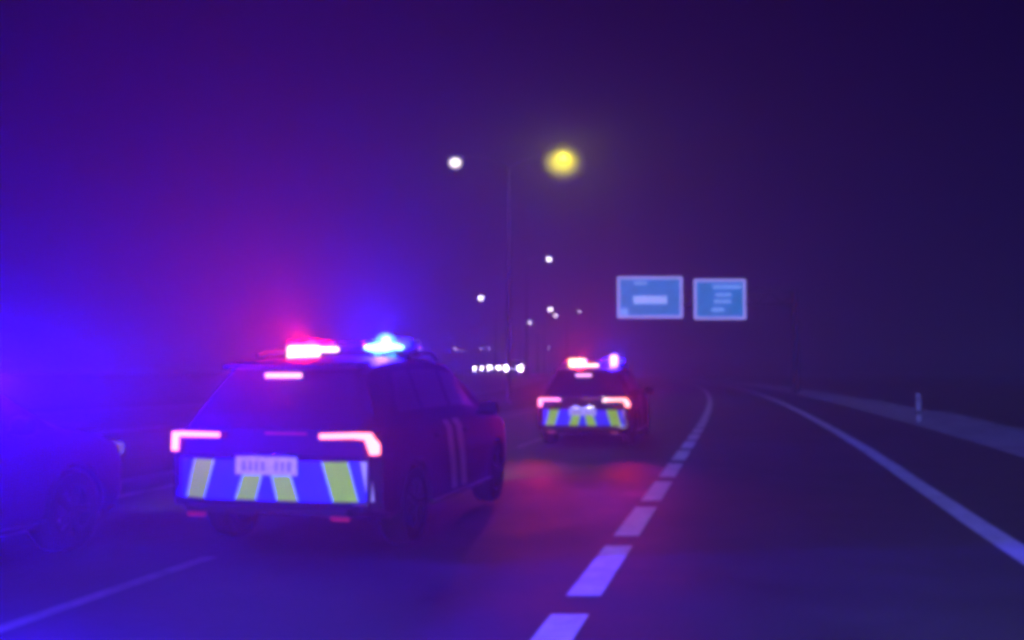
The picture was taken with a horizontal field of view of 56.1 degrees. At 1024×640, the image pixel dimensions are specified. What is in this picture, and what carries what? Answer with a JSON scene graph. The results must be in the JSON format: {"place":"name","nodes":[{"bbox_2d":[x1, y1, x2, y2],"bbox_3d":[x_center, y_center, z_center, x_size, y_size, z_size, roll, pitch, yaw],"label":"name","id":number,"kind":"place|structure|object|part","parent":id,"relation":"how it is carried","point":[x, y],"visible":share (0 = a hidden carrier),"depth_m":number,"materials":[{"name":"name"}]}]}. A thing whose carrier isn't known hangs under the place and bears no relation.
{"place":"outdoors","nodes":[
{"label":"outdoors","id":0,"kind":"place"},
{"bbox_2d":[32,373,554,434],"bbox_3d":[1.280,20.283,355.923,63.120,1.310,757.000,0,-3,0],"label":"oncoming road","id":1,"kind":"structure","parent":0,"point":[103,420],"depth_m":32.49,"materials":[{"name":"grey asphalt"}]},
{"bbox_2d":[96,376,552,432],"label":"oncoming edge line","id":2,"kind":"object","parent":1,"relation":"on","point":[186,424],"visible":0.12,"depth_m":25.68,"materials":[{"name":"paint"}]},
{"bbox_2d":[504,360,529,376],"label":"oncoming car","id":3,"kind":"object","parent":1,"relation":"on","point":[517,367],"visible":0.66,"depth_m":90.48,"materials":[{"name":"paint"}]},
{"bbox_2d":[525,256,553,378],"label":"street lamp","id":4,"kind":"object","parent":1,"relation":"on","point":[526,366],"visible":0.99,"depth_m":84.85,"materials":[{"name":"metal"}]},
{"bbox_2d":[537,307,552,373],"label":"street lamp","id":5,"kind":"object","parent":1,"relation":"on","point":[550,308],"visible":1,"depth_m":151.56,"materials":[{"name":"metal"}]},
{"bbox_2d":[543,314,557,372],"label":"street lamp","id":6,"kind":"object","parent":1,"relation":"on","point":[555,315],"visible":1,"depth_m":168.46,"materials":[{"name":"metal"}]},
{"bbox_2d":[0,377,1023,639],"bbox_3d":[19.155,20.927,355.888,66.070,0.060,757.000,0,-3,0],"label":"road","id":7,"kind":"structure","parent":0,"point":[770,519],"depth_m":8.01,"materials":[{"name":"grey asphalt"}]},
{"bbox_2d":[0,393,124,551],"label":"police car","id":8,"kind":"object","parent":7,"relation":"on","point":[50,475],"visible":1,"depth_m":7.83,"materials":[{"name":"paint"}]},
{"bbox_3d":[-4.074,0.592,7.088,0.150,0.409,0.920,-1,-3,13],"label":"side window","id":9,"kind":"part","parent":8,"relation":"part of","materials":[{"name":"black glass"}]},
{"bbox_2d":[118,410,537,497],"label":"median edge line","id":10,"kind":"object","parent":7,"relation":"on","point":[144,491],"visible":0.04,"depth_m":12.17,"materials":[{"name":"paint"}]},
{"bbox_2d":[0,384,665,632],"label":"lane road marking","id":11,"kind":"object","parent":7,"relation":"on","point":[51,611],"visible":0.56,"depth_m":6.48,"materials":[{"name":"paint"}]},
{"bbox_2d":[171,333,505,543],"bbox_3d":[-1.387,1.091,9.876,2.240,1.840,4.752,-1,-3,13],"label":"police car","id":12,"kind":"object","parent":7,"relation":"on","point":[391,434],"visible":1,"depth_m":7.90,"materials":[{"name":"paint"}]},
{"bbox_3d":[-1.850,0.583,7.969,1.376,0.371,0.270,-1,-3,13],"label":"rear window","id":13,"kind":"part","parent":12,"relation":"part of","materials":[{"name":"black glass"}]},
{"bbox_3d":[-0.959,0.616,8.405,0.144,0.361,0.580,-1,-3,13],"label":"side window","id":14,"kind":"part","parent":12,"relation":"part of","materials":[{"name":"black glass"}]},
{"bbox_3d":[-0.787,0.644,9.114,0.141,0.361,0.760,-1,-3,13],"label":"side window","id":15,"kind":"part","parent":12,"relation":"part of","materials":[{"name":"black glass"}]},
{"bbox_3d":[-0.569,0.721,10.005,0.150,0.409,0.920,-1,-3,13],"label":"side window","id":16,"kind":"part","parent":12,"relation":"part of","materials":[{"name":"black glass"}]},
{"bbox_2d":[538,355,653,443],"bbox_3d":[1.918,1.716,21.041,2.240,1.870,4.752,-1,-3,13],"label":"police car","id":17,"kind":"object","parent":7,"relation":"on","point":[594,396],"visible":0.98,"depth_m":19.00,"materials":[{"name":"paint"}]},
{"bbox_3d":[1.462,1.224,19.131,1.376,0.371,0.270,-1,-3,13],"label":"rear window","id":18,"kind":"part","parent":17,"relation":"part of","materials":[{"name":"black glass"}]},
{"bbox_3d":[2.352,1.257,19.571,0.144,0.361,0.580,-1,-3,13],"label":"side window","id":19,"kind":"part","parent":17,"relation":"part of","materials":[{"name":"black glass"}]},
{"bbox_3d":[2.521,1.284,20.280,0.141,0.361,0.760,-1,-3,13],"label":"side window","id":20,"kind":"part","parent":17,"relation":"part of","materials":[{"name":"black glass"}]},
{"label":"side window","id":21,"kind":"part","parent":17,"relation":"part of","materials":[{"name":"black glass"}]},
{"bbox_2d":[531,379,711,639],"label":"dashed road marking","id":22,"kind":"object","parent":7,"relation":"on","point":[595,578],"visible":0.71,"depth_m":7.65,"materials":[{"name":"paint"}]},
{"bbox_2d":[652,378,1023,563],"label":"road edge line","id":23,"kind":"object","parent":7,"relation":"on","point":[1009,545],"visible":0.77,"depth_m":11.17,"materials":[{"name":"paint"}]},
{"bbox_2d":[0,373,1023,478],"bbox_3d":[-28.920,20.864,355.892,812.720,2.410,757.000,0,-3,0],"label":"ground","id":24,"kind":"structure","parent":0,"point":[997,399],"depth_m":71.83,"materials":[{"name":"green plant"}]},
{"bbox_2d":[473,364,485,372],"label":"oncoming car","id":25,"kind":"object","parent":24,"relation":"on","point":[479,368],"visible":1,"depth_m":172.72,"materials":[{"name":"paint"}]},
{"bbox_2d":[477,296,495,373],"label":"street lamp","id":26,"kind":"object","parent":24,"relation":"on","point":[480,297],"visible":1,"depth_m":128.31,"materials":[{"name":"metal"}]},
{"bbox_2d":[488,362,503,373],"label":"oncoming car","id":27,"kind":"object","parent":24,"relation":"on","point":[499,368],"visible":0.99,"depth_m":142.72,"materials":[{"name":"paint"}]},
{"bbox_2d":[446,143,585,401],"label":"street lamp","id":28,"kind":"object","parent":24,"relation":"on","point":[562,162],"visible":1,"depth_m":46.92,"materials":[{"name":"metal"}]},
{"bbox_2d":[663,378,1023,457],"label":"gravel verge","id":29,"kind":"structure","parent":24,"relation":"on","point":[1008,439],"depth_m":27.35,"materials":[{"name":"grey gravel"}]},
{"bbox_2d":[682,288,798,392],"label":"sign gantry","id":30,"kind":"object","parent":29,"relation":"on","point":[793,304],"visible":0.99,"depth_m":66.36,"materials":[{"name":"metal"}]},
{"bbox_2d":[617,277,682,317],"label":"road sign","id":31,"kind":"object","parent":30,"relation":"attached to","point":[649,297],"visible":1,"depth_m":66.14,"materials":[{"name":"metal"}]},
{"bbox_2d":[694,279,745,318],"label":"road sign","id":32,"kind":"object","parent":30,"relation":"attached to","point":[719,298],"visible":1,"depth_m":66.14,"materials":[{"name":"metal"}]},
{"bbox_2d":[916,393,920,420],"bbox_3d":[11.641,2.565,27.499,0.124,0.920,0.079,-1,-3,13],"label":"delineator post","id":33,"kind":"object","parent":29,"relation":"on","point":[918,406],"visible":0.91,"depth_m":27.47,"materials":[{"name":"white plastic"}]},
{"bbox_2d":[0,0,1023,374],"label":"sky","id":34,"kind":"structure","parent":0,"point":[187,186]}
]}

